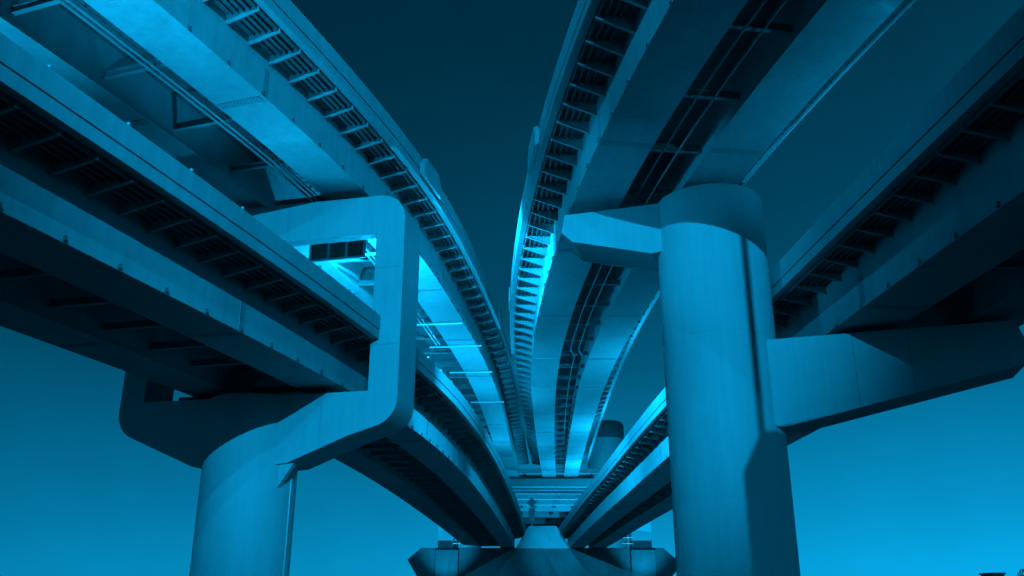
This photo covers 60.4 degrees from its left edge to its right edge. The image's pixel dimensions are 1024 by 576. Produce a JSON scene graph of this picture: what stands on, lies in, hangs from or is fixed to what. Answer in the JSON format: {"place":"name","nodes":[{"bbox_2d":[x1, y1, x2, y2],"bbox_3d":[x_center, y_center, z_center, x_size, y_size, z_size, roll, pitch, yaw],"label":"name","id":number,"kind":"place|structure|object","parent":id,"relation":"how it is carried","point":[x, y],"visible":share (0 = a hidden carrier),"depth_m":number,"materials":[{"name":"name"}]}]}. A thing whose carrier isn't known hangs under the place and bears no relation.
{"place":"outdoors","nodes":[
{"label":"outdoors","id":0,"kind":"place"},
{"bbox_2d":[0,0,1023,575],"label":"sky","id":1,"kind":"structure","parent":0,"point":[932,487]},
{"bbox_2d":[588,420,627,547],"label":"round tower","id":2,"kind":"structure","parent":0,"point":[609,437],"depth_m":191.08,"materials":[{"name":"paint"}]},
{"bbox_2d":[558,4,1023,547],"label":"elevated road","id":3,"kind":"structure","parent":0,"point":[918,222],"depth_m":26.71,"materials":[{"name":"paint"}]},
{"bbox_2d":[979,573,1005,575],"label":"building","id":4,"kind":"structure","parent":0,"point":[992,574],"depth_m":220.69,"materials":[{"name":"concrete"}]},
{"label":"ground","id":5,"kind":"structure","parent":0,"visible":0},
{"bbox_2d":[119,195,419,575],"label":"ring pier","id":6,"kind":"structure","parent":5,"relation":"on","point":[250,455],"depth_m":35.04,"materials":[{"name":"paint"}]},
{"bbox_2d":[0,32,525,547],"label":"elevated road","id":7,"kind":"structure","parent":6,"relation":"on","point":[124,246],"depth_m":27.21,"materials":[{"name":"paint"}]},
{"bbox_2d":[0,0,528,476],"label":"elevated road","id":8,"kind":"structure","parent":6,"relation":"on","point":[248,104],"depth_m":34.16,"materials":[{"name":"paint"}]},
{"bbox_2d":[309,240,365,261],"bbox_3d":[-7.900,-2.019,39.938,2.700,1.600,0.120,-4,-20,12],"label":"framed panel","id":9,"kind":"object","parent":6,"relation":"attached to","point":[337,251],"visible":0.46,"depth_m":39.79,"materials":[{"name":"paint"}]},
{"bbox_2d":[561,183,1023,575],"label":"column pier","id":10,"kind":"structure","parent":5,"relation":"on","point":[747,392],"depth_m":30.67,"materials":[{"name":"paint"}]},
{"bbox_2d":[509,0,915,476],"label":"elevated road","id":11,"kind":"structure","parent":10,"relation":"on","point":[648,102],"depth_m":31.79,"materials":[{"name":"paint"}]},
{"label":"pavement","id":12,"kind":"structure","parent":0,"visible":0},
{"bbox_2d":[408,479,675,575],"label":"portal pier","id":13,"kind":"structure","parent":12,"relation":"on","point":[542,551],"depth_m":124.32,"materials":[{"name":"concrete"}]},
{"bbox_2d":[527,498,536,525],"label":"road sign","id":14,"kind":"object","parent":13,"relation":"on","point":[531,502],"visible":1,"depth_m":126.90,"materials":[{"name":"metal"}]},
{"bbox_2d":[509,469,600,540],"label":"concrete viaduct","id":15,"kind":"object","parent":12,"relation":"on","point":[552,506],"visible":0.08,"depth_m":155.84,"materials":[{"name":"paint"}]}
]}

